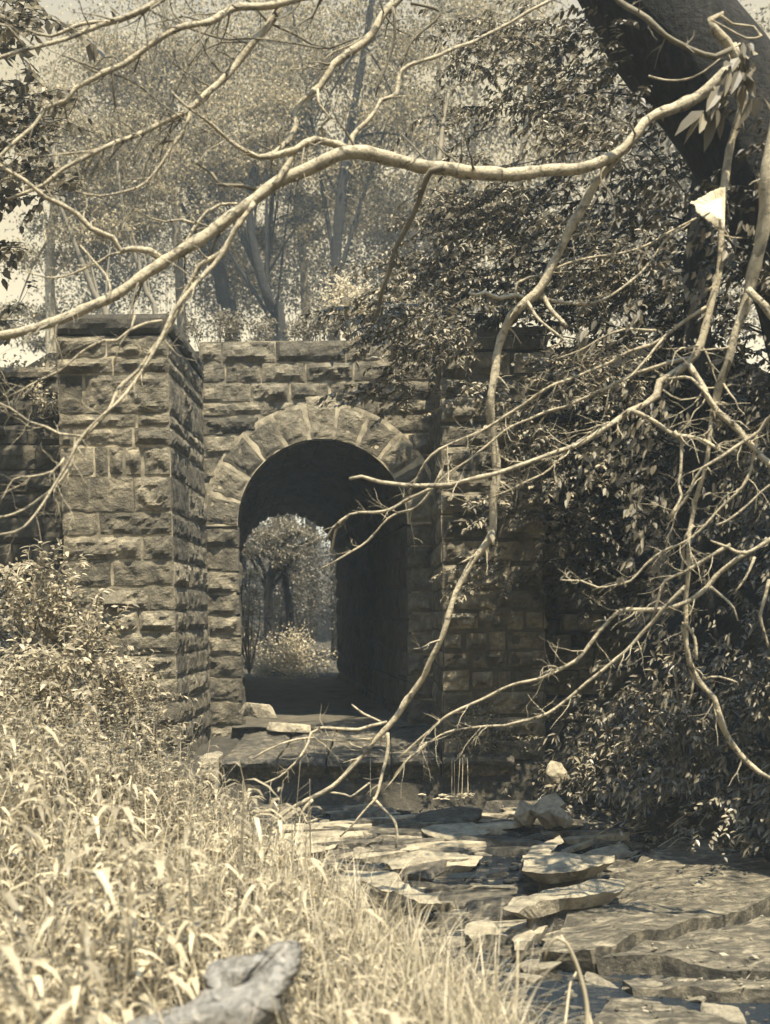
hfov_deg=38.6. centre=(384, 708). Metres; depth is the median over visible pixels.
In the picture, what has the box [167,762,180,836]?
bank weed
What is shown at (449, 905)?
creek stone
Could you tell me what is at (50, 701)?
bank weed
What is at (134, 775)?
bank weed
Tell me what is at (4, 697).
bank weed
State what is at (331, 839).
rock slab
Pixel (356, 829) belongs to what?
creek stone
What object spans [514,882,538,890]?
rock ledge
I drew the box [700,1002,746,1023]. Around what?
creek stone
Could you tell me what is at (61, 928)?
tall weed
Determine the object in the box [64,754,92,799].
tall weed
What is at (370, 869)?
creek stone
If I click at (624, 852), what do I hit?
creek stone
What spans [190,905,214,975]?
tall weed
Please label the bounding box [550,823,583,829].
creek stone
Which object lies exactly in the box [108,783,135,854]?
bank weed
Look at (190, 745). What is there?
bank weed
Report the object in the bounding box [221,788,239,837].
tall weed
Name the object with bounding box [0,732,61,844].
tall weed
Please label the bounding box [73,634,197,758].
shrub
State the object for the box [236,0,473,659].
woodland tree
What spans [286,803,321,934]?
tall weed
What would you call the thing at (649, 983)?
creek stone
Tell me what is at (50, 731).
tall weed
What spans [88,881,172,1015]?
tall weed
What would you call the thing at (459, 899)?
rock ledge
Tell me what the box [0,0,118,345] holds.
maple tree
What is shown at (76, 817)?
tall weed
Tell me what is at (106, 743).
tall weed
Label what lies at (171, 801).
bank weed
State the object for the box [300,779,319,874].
dead stem
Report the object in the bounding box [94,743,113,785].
bank weed
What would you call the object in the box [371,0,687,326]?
woodland tree
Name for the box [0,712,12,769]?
tall weed
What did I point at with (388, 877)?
rock slab
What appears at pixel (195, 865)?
tall weed
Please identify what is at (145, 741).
bank weed
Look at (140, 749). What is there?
tall weed
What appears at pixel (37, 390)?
shrub
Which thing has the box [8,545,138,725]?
shrub
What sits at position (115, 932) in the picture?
tall weed
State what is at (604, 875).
rock ledge
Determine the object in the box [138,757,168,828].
dead stem
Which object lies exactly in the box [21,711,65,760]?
tall weed
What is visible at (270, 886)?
tall weed
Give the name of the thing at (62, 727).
bank weed
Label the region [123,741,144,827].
bank weed
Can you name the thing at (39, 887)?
tall weed
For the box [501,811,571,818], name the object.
rock ledge
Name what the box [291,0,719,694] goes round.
hemlock tree
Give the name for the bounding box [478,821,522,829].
rock ledge
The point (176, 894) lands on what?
tall weed
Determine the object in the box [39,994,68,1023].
tall weed
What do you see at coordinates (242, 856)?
dead stem
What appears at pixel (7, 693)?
tall weed
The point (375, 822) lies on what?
rock ledge
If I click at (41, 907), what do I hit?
tall weed
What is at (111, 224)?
woodland tree
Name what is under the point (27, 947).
tall weed
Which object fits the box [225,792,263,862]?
tall weed
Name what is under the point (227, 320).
shrub
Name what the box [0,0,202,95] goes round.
bare branch
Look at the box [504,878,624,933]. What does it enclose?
rock slab
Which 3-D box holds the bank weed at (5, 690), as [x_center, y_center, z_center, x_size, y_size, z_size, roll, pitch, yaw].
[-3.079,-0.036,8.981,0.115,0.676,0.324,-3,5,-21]
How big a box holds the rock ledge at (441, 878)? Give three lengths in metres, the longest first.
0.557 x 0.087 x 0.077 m
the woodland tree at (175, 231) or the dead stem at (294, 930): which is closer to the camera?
the dead stem at (294, 930)
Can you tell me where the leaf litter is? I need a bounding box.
[508,757,769,1023]
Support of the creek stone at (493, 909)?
on the creek bed
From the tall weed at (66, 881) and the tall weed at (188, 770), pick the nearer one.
the tall weed at (66, 881)
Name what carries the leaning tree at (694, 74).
on the ground at (518, 784)
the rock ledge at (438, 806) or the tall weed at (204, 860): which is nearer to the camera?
the tall weed at (204, 860)
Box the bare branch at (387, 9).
[243,0,450,203]
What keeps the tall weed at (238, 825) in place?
on the ground at (518, 784)
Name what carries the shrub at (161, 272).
on the ground at (518, 784)
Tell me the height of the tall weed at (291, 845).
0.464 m
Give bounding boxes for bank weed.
[0,688,9,713]
[0,735,41,828]
[2,689,26,733]
[3,662,12,730]
[3,785,58,850]
[7,609,22,692]
[10,685,40,783]
[10,695,22,761]
[11,753,27,823]
[12,703,35,771]
[12,764,23,843]
[15,677,41,751]
[26,677,39,761]
[26,701,50,783]
[33,677,50,739]
[43,700,62,750]
[44,679,55,738]
[47,687,78,782]
[48,756,57,822]
[50,690,61,752]
[51,714,91,795]
[51,716,67,793]
[56,701,75,787]
[68,712,112,805]
[69,730,84,813]
[77,734,96,825]
[89,711,108,807]
[91,688,104,760]
[93,762,112,803]
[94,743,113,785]
[96,711,116,789]
[102,702,116,747]
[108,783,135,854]
[109,700,129,801]
[112,729,150,805]
[112,745,123,803]
[114,707,128,770]
[114,730,154,832]
[116,707,142,826]
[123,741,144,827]
[127,744,139,826]
[135,768,149,839]
[138,716,150,782]
[138,733,153,827]
[140,805,167,856]
[146,710,157,779]
[146,717,156,780]
[147,785,161,837]
[150,739,167,823]
[151,741,167,833]
[153,729,163,792]
[155,766,191,842]
[157,735,169,789]
[158,735,189,822]
[165,754,179,813]
[165,768,181,841]
[167,761,181,825]
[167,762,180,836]
[169,725,185,842]
[170,746,182,806]
[170,755,187,824]
[171,743,193,809]
[172,793,183,866]
[178,715,202,794]
[185,756,205,827]
[191,784,204,860]
[197,762,208,843]
[201,804,215,868]
[205,759,223,840]
[219,775,231,834]
[219,798,237,824]
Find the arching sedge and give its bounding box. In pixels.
[468,931,592,1023]
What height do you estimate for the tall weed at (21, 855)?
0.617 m
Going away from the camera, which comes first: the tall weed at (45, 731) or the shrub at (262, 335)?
the tall weed at (45, 731)
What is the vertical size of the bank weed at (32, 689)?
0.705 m
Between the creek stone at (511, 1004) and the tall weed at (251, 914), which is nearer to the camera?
the tall weed at (251, 914)
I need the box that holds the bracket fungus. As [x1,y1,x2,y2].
[690,187,724,229]
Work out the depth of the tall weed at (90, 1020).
2.96 m
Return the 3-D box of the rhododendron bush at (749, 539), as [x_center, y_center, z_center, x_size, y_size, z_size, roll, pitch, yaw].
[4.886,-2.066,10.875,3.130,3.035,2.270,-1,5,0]
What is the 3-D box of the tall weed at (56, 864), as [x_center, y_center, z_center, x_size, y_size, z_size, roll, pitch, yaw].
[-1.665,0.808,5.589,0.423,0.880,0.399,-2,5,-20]
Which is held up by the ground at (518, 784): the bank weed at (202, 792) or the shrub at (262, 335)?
the bank weed at (202, 792)
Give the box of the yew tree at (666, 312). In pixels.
[435,4,769,623]
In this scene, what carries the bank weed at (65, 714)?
on the ground at (518, 784)
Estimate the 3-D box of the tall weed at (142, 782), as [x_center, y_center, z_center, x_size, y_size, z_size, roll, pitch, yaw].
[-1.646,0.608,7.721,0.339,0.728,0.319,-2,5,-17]
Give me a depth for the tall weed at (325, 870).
7.23 m
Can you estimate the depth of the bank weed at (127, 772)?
7.45 m
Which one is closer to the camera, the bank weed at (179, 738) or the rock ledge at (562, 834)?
the bank weed at (179, 738)
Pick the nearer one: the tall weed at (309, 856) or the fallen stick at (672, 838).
the tall weed at (309, 856)
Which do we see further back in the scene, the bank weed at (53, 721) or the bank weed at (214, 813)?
the bank weed at (53, 721)
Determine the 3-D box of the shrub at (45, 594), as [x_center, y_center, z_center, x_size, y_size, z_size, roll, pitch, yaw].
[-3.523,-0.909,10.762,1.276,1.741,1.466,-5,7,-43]
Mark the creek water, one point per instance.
(760, 1013)
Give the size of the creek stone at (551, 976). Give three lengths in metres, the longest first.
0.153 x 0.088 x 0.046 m
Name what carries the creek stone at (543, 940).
on the creek bed
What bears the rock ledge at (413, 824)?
on the creek bed
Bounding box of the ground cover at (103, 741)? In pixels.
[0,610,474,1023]
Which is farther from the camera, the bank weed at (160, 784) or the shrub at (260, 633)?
the shrub at (260, 633)
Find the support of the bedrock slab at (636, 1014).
on the creek bed
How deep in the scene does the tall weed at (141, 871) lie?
4.84 m
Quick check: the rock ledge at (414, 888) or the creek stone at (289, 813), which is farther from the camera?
the creek stone at (289, 813)
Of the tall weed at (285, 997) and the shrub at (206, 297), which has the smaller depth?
the tall weed at (285, 997)
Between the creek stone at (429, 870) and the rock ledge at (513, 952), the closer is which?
the rock ledge at (513, 952)
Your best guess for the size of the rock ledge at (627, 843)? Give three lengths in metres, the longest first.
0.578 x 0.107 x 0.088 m
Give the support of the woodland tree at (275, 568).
on the ground at (518, 784)
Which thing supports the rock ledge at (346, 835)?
on the creek bed
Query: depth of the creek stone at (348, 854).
10.50 m
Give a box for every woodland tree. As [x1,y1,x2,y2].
[0,0,364,337]
[0,67,177,355]
[7,159,147,313]
[52,11,281,626]
[55,96,200,313]
[125,0,481,639]
[136,70,326,655]
[229,73,344,648]
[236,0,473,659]
[242,514,327,663]
[257,535,317,667]
[282,72,654,334]
[330,0,569,331]
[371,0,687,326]
[525,0,769,369]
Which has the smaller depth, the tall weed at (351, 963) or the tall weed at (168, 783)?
the tall weed at (351, 963)
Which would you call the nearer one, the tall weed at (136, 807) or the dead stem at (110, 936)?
the dead stem at (110, 936)
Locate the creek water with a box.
[218,808,769,1023]
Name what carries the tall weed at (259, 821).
on the ground at (518, 784)
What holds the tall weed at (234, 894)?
on the ground at (518, 784)
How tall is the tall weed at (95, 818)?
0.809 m
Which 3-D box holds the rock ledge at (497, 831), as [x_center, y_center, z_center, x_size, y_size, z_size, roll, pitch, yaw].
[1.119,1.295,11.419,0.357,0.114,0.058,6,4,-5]
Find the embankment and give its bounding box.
[26,346,769,697]
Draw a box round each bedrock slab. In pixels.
[540,838,769,973]
[592,998,742,1023]
[595,916,769,980]
[622,977,769,1002]
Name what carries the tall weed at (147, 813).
on the ground at (518, 784)
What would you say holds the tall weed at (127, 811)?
on the ground at (518, 784)
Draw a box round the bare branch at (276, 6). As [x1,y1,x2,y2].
[0,0,360,246]
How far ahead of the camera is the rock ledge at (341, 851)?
10.61 m
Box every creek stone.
[270,807,300,820]
[332,855,360,862]
[341,849,373,857]
[342,804,368,810]
[344,827,363,830]
[353,846,392,858]
[355,866,382,871]
[367,908,390,917]
[393,807,412,813]
[400,860,447,880]
[412,807,422,811]
[417,927,444,934]
[418,805,482,823]
[421,822,490,840]
[430,936,469,947]
[434,901,455,909]
[434,909,468,914]
[465,894,528,920]
[468,885,517,889]
[469,847,491,855]
[477,969,492,976]
[482,811,499,812]
[486,871,506,879]
[500,807,516,811]
[503,972,542,982]
[505,1001,521,1006]
[519,959,560,973]
[521,833,546,839]
[541,938,551,945]
[542,972,561,980]
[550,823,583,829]
[561,840,594,852]
[580,843,635,858]
[584,972,617,987]
[603,865,625,872]
[605,977,621,981]
[611,859,634,867]
[622,981,662,990]
[685,996,705,1002]
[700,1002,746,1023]
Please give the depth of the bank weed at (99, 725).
7.89 m
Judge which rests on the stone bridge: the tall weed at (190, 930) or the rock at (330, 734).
the rock at (330, 734)
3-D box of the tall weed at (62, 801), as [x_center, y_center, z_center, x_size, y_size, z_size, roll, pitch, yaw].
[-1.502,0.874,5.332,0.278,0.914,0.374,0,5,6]
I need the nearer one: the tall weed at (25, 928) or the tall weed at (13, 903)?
the tall weed at (13, 903)
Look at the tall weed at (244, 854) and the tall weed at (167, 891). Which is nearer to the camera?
the tall weed at (167, 891)
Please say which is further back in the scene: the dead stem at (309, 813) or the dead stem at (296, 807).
the dead stem at (296, 807)
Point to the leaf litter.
(648, 822)
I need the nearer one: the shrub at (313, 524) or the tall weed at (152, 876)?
the tall weed at (152, 876)
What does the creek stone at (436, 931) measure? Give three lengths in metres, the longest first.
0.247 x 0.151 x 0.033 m
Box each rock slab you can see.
[281,837,341,861]
[324,870,440,917]
[383,850,482,873]
[464,917,507,951]
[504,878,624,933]
[512,925,547,960]
[521,835,563,881]
[522,852,614,892]
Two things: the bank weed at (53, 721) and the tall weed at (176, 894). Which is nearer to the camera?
the tall weed at (176, 894)
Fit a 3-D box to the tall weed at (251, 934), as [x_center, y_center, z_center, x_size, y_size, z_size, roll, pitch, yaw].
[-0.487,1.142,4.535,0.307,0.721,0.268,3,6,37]
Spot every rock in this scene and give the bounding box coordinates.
[239,702,276,717]
[267,722,310,733]
[317,732,343,738]
[514,799,535,827]
[530,793,566,829]
[545,761,569,784]
[551,806,572,827]
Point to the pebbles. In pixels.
(562, 1010)
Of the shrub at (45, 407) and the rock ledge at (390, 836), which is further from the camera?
the shrub at (45, 407)
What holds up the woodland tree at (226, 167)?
on the ground at (518, 784)
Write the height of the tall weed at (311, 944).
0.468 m
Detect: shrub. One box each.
[0,353,55,410]
[0,526,91,695]
[0,617,122,744]
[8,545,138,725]
[24,244,187,322]
[33,390,59,420]
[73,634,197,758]
[102,193,222,313]
[110,672,189,774]
[154,210,295,347]
[181,306,249,349]
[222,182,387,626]
[241,535,263,673]
[242,519,336,644]
[243,618,268,667]
[244,311,308,340]
[246,513,329,632]
[246,660,319,679]
[249,618,337,674]
[289,290,352,340]
[297,184,470,338]
[310,259,406,339]
[372,272,454,340]
[379,245,502,338]
[434,691,527,770]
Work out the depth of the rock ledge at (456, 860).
10.17 m
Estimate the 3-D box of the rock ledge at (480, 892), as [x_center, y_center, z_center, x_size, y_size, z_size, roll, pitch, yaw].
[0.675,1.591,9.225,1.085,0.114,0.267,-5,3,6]
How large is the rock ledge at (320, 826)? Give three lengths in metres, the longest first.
1.146 x 0.256 x 0.082 m
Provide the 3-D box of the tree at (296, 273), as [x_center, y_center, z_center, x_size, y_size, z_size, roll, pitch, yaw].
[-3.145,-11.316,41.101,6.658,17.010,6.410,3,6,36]
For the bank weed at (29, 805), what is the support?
on the ground at (518, 784)
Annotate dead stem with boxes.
[10,718,55,830]
[49,803,83,1016]
[96,723,123,823]
[104,887,133,1015]
[118,710,148,885]
[126,820,155,944]
[127,681,154,800]
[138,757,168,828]
[145,701,169,830]
[179,869,214,969]
[188,821,196,1000]
[222,816,265,924]
[230,780,254,860]
[234,788,244,949]
[255,784,287,886]
[283,760,310,871]
[286,902,315,939]
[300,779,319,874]
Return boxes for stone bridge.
[0,313,648,795]
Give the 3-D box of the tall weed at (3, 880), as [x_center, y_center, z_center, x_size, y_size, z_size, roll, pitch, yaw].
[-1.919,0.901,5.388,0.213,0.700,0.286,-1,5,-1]
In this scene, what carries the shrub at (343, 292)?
on the embankment
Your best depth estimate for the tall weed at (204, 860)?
5.30 m
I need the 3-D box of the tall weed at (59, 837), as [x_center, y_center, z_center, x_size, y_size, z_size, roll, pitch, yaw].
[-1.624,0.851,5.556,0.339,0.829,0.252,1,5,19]
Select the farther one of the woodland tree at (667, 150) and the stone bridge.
the woodland tree at (667, 150)
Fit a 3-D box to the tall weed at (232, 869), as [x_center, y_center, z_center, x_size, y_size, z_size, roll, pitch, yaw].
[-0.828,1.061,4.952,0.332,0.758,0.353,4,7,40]
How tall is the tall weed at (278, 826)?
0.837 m
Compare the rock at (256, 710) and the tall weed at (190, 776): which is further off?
the rock at (256, 710)
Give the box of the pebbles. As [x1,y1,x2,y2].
[232,807,768,1023]
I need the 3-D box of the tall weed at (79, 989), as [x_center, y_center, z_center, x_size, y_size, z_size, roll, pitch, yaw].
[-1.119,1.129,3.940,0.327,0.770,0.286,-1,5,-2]
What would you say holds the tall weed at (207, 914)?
on the ground at (518, 784)
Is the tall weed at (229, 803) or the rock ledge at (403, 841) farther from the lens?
the rock ledge at (403, 841)
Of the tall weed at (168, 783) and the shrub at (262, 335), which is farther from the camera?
the shrub at (262, 335)
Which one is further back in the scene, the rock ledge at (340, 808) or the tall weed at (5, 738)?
the rock ledge at (340, 808)
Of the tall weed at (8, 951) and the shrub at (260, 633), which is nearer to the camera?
the tall weed at (8, 951)
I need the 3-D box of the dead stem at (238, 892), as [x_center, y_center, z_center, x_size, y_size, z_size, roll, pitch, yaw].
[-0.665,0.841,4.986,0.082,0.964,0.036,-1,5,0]
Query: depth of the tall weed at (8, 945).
4.73 m
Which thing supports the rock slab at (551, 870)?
on the creek bed
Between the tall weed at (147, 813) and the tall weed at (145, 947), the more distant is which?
the tall weed at (147, 813)
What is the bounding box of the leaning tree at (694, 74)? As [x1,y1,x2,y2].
[0,0,769,847]
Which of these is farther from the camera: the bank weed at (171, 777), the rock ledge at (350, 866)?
the rock ledge at (350, 866)
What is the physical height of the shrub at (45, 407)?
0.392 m
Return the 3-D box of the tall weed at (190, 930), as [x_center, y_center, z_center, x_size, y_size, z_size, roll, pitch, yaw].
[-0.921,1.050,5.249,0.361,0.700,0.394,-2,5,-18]
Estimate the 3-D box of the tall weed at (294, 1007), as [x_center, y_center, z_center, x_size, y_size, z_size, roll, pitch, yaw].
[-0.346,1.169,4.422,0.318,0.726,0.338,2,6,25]
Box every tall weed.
[0,642,16,726]
[0,680,16,751]
[0,705,23,786]
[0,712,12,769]
[0,723,33,793]
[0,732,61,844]
[0,743,37,830]
[0,764,23,877]
[0,772,49,903]
[0,774,44,906]
[0,781,29,890]
[0,807,71,959]
[0,827,14,951]
[0,867,76,1023]
[0,878,68,1023]
[0,882,48,1017]
[0,892,21,1017]
[0,896,49,980]
[0,912,53,1023]
[0,915,28,982]
[0,918,25,980]
[0,975,43,1023]
[1,931,64,1023]
[1,961,20,1018]
[2,749,73,913]
[2,857,51,943]
[2,990,22,1023]
[3,824,61,938]
[7,942,60,1023]
[14,721,89,852]
[14,762,76,914]
[15,702,85,859]
[15,704,45,775]
[15,784,88,925]
[17,722,73,830]
[17,738,59,804]
[17,840,68,951]
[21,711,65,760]
[27,708,58,770]
[27,910,91,1022]
[28,746,69,872]
[28,849,100,1016]
[30,797,94,938]
[34,701,70,783]
[35,842,81,940]
[37,685,64,756]
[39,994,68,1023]
[41,716,88,793]
[41,922,114,1023]
[42,881,102,1010]
[45,874,153,1023]
[45,994,100,1023]
[46,811,113,947]
[47,824,123,1003]
[47,903,124,1023]
[48,755,119,911]
[48,795,105,963]
[51,861,116,1023]
[52,810,142,1022]
[55,850,115,1023]
[58,761,92,818]
[60,771,129,864]
[60,873,102,944]
[61,787,116,882]
[62,703,99,797]
[63,748,106,865]
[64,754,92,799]
[65,722,91,783]
[65,760,118,877]
[73,742,113,806]
[74,802,136,900]
[77,795,165,945]
[78,869,128,969]
[81,756,137,869]
[86,846,162,1023]
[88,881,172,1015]
[89,857,147,977]
[94,786,129,859]
[95,842,195,1005]
[96,845,176,984]
[97,745,147,870]
[97,797,169,911]
[99,782,166,906]
[99,861,162,980]
[101,729,141,815]
[101,752,151,812]
[103,837,168,1020]
[105,718,137,783]
[111,846,160,929]
[112,784,158,879]
[114,723,164,801]
[114,750,153,805]
[114,893,171,1008]
[115,842,163,914]
[119,841,217,1017]
[120,745,135,786]
[121,778,172,864]
[122,768,152,837]
[130,746,155,841]
[132,783,161,857]
[133,853,212,983]
[136,834,216,942]
[141,750,192,809]
[148,818,179,889]
[153,847,195,961]
[153,907,225,1006]
[156,756,187,838]
[156,866,227,993]
[156,908,223,993]
[157,793,178,846]
[157,822,216,951]
[162,809,210,883]
[162,833,213,1001]
[163,774,188,819]
[163,796,180,857]
[168,749,206,807]
[168,821,211,917]
[169,752,194,804]
[173,771,204,897]
[179,859,245,1000]
[180,926,228,1000]
[185,835,245,960]
[185,927,238,978]
[186,741,227,849]
[187,867,228,993]
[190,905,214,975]
[200,812,270,955]
[201,781,220,850]
[201,829,241,958]
[203,778,231,842]
[206,801,233,890]
[208,768,265,911]
[210,880,257,959]
[214,756,290,904]
[214,916,269,959]
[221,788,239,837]
[222,857,266,940]
[223,789,251,864]
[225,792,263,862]
[227,822,255,877]
[231,895,286,1023]
[232,892,260,955]
[234,792,265,849]
[239,880,292,996]
[241,806,287,919]
[243,842,295,943]
[246,800,279,867]
[250,916,329,1023]
[251,809,272,850]
[251,842,303,992]
[252,780,299,901]
[252,828,272,883]
[262,873,294,935]
[267,896,310,1011]
[268,859,330,948]
[272,839,325,946]
[277,877,324,1002]
[280,824,303,865]
[282,932,315,1023]
[283,805,333,912]
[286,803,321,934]
[288,980,325,1017]
[309,896,355,1014]
[309,899,357,1011]
[314,853,335,898]
[318,841,349,915]
[320,905,392,1023]
[328,916,380,1023]
[386,1008,423,1023]
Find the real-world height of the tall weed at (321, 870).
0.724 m
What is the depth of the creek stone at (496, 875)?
9.85 m
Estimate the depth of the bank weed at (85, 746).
7.30 m
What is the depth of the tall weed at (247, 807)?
7.96 m
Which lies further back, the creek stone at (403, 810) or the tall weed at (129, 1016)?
the creek stone at (403, 810)
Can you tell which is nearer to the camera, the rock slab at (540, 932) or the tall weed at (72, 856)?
the tall weed at (72, 856)
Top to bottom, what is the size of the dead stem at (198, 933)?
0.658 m
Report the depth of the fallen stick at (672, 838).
10.55 m
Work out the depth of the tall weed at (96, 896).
4.74 m
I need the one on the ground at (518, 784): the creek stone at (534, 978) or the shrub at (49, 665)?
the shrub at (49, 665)
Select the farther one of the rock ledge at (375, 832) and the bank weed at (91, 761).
the rock ledge at (375, 832)
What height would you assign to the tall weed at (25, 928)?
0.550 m
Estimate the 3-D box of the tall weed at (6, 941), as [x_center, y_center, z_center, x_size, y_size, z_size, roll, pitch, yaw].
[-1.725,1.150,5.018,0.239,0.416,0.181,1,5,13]
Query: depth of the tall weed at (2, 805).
5.96 m
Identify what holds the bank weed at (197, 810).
on the ground at (518, 784)
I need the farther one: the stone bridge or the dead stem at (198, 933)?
the stone bridge
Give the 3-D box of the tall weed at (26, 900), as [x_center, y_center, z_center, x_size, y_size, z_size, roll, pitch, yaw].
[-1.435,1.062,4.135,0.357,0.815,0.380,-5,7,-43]
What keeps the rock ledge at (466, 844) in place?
on the creek bed
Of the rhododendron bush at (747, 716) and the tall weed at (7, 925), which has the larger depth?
the rhododendron bush at (747, 716)
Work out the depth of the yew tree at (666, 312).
12.62 m
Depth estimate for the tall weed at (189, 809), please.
6.76 m
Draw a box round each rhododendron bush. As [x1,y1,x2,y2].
[501,670,680,812]
[584,578,769,844]
[588,325,769,658]
[670,557,769,803]
[683,749,769,862]
[727,441,769,651]
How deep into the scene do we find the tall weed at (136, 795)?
7.32 m
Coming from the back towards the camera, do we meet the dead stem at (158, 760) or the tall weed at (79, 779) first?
the dead stem at (158, 760)
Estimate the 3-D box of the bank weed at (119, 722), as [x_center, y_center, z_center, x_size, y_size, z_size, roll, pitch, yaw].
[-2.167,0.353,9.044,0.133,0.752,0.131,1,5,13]
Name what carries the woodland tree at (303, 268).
on the ground at (518, 784)
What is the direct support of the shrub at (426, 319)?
on the embankment
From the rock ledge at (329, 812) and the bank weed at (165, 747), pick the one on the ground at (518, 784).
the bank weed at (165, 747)
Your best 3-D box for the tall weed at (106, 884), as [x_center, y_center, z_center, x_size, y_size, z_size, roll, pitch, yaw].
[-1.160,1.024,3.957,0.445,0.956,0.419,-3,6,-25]
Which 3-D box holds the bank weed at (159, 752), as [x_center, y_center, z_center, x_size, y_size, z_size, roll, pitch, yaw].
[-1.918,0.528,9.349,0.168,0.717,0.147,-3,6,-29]
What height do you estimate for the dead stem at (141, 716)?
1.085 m
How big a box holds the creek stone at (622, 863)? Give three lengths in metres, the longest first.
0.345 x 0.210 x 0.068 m
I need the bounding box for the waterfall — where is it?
[370,758,478,799]
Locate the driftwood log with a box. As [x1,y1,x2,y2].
[121,939,302,1023]
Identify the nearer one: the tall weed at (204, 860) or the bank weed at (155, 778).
the tall weed at (204, 860)
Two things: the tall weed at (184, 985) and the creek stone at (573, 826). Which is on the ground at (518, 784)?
the tall weed at (184, 985)
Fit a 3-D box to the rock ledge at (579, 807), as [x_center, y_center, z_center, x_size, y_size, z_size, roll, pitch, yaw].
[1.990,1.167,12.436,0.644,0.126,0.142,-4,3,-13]
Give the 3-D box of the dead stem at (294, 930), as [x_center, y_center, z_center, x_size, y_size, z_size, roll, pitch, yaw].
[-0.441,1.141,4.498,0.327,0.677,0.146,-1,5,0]
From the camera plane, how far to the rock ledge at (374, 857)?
10.46 m
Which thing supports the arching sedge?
on the ground at (518, 784)
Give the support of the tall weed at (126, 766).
on the ground at (518, 784)
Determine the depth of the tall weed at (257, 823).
5.53 m
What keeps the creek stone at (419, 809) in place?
on the creek bed
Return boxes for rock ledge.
[218,804,299,813]
[253,810,272,814]
[272,821,371,833]
[278,830,367,842]
[300,805,393,811]
[307,863,365,870]
[311,838,383,848]
[322,847,370,857]
[323,826,379,830]
[326,811,399,815]
[330,810,385,819]
[331,814,417,821]
[333,887,423,904]
[348,842,434,863]
[356,818,415,825]
[363,828,426,838]
[363,831,424,838]
[365,838,444,847]
[370,845,468,853]
[377,820,443,827]
[393,914,492,931]
[402,876,447,881]
[404,881,448,887]
[417,885,472,892]
[429,888,529,896]
[430,895,489,911]
[433,805,485,810]
[434,840,486,848]
[441,858,467,861]
[455,919,526,931]
[456,835,543,846]
[470,943,537,951]
[476,826,506,834]
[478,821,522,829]
[481,812,502,818]
[484,800,537,809]
[484,846,530,857]
[491,819,532,827]
[496,947,541,957]
[499,812,575,818]
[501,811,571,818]
[501,930,559,938]
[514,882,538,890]
[533,818,612,828]
[540,829,624,837]
[562,832,629,843]
[565,804,585,810]
[592,841,648,847]
[597,867,630,877]
[598,872,617,878]
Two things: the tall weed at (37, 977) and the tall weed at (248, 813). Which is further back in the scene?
the tall weed at (248, 813)
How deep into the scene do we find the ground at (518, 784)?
12.80 m
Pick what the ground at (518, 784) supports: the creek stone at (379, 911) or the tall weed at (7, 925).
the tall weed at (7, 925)
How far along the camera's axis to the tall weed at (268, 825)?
7.53 m
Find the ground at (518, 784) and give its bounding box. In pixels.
[0,500,769,1023]
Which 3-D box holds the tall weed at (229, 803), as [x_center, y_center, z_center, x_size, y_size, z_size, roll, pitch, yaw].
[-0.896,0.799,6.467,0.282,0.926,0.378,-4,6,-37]
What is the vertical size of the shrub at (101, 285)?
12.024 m
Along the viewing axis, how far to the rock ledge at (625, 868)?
9.89 m
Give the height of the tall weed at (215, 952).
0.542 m
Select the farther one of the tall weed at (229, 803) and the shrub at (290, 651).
the shrub at (290, 651)
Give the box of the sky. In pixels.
[0,0,769,546]
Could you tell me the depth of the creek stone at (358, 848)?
10.62 m
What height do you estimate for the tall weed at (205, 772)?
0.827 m
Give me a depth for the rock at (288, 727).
14.71 m
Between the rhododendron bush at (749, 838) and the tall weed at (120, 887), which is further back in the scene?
the rhododendron bush at (749, 838)
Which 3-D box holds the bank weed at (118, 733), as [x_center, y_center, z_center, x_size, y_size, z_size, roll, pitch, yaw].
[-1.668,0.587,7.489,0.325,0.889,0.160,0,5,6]
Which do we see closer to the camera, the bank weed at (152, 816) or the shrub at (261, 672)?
the bank weed at (152, 816)
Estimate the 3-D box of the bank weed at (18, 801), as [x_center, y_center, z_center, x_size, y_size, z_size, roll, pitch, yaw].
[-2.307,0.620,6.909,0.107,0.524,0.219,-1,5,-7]
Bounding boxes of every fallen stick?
[657,828,697,846]
[667,811,704,828]
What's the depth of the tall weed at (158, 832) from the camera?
6.67 m
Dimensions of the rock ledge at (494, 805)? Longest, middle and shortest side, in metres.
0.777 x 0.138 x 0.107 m
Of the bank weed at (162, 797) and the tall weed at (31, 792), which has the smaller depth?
the tall weed at (31, 792)
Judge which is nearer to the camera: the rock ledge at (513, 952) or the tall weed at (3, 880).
the tall weed at (3, 880)
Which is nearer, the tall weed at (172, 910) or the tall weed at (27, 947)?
the tall weed at (27, 947)
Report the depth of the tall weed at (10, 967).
4.50 m
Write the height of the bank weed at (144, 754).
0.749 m
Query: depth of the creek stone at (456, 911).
8.85 m
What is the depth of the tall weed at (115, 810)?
5.66 m
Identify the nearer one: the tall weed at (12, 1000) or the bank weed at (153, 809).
the tall weed at (12, 1000)
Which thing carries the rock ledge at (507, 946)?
on the creek bed
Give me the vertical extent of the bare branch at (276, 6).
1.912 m
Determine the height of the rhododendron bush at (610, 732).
2.072 m
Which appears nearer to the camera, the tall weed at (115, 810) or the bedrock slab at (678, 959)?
the tall weed at (115, 810)
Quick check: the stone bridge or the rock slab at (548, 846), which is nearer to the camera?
the rock slab at (548, 846)
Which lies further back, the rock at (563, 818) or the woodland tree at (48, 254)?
the woodland tree at (48, 254)
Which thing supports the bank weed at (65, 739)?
on the ground at (518, 784)
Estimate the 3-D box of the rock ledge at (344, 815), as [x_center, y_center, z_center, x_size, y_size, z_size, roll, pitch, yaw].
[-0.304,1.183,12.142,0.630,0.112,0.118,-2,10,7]
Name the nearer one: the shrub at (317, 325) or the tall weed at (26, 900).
the tall weed at (26, 900)
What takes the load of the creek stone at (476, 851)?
on the creek bed
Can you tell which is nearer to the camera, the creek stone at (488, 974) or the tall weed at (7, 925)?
the tall weed at (7, 925)
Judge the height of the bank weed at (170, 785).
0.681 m

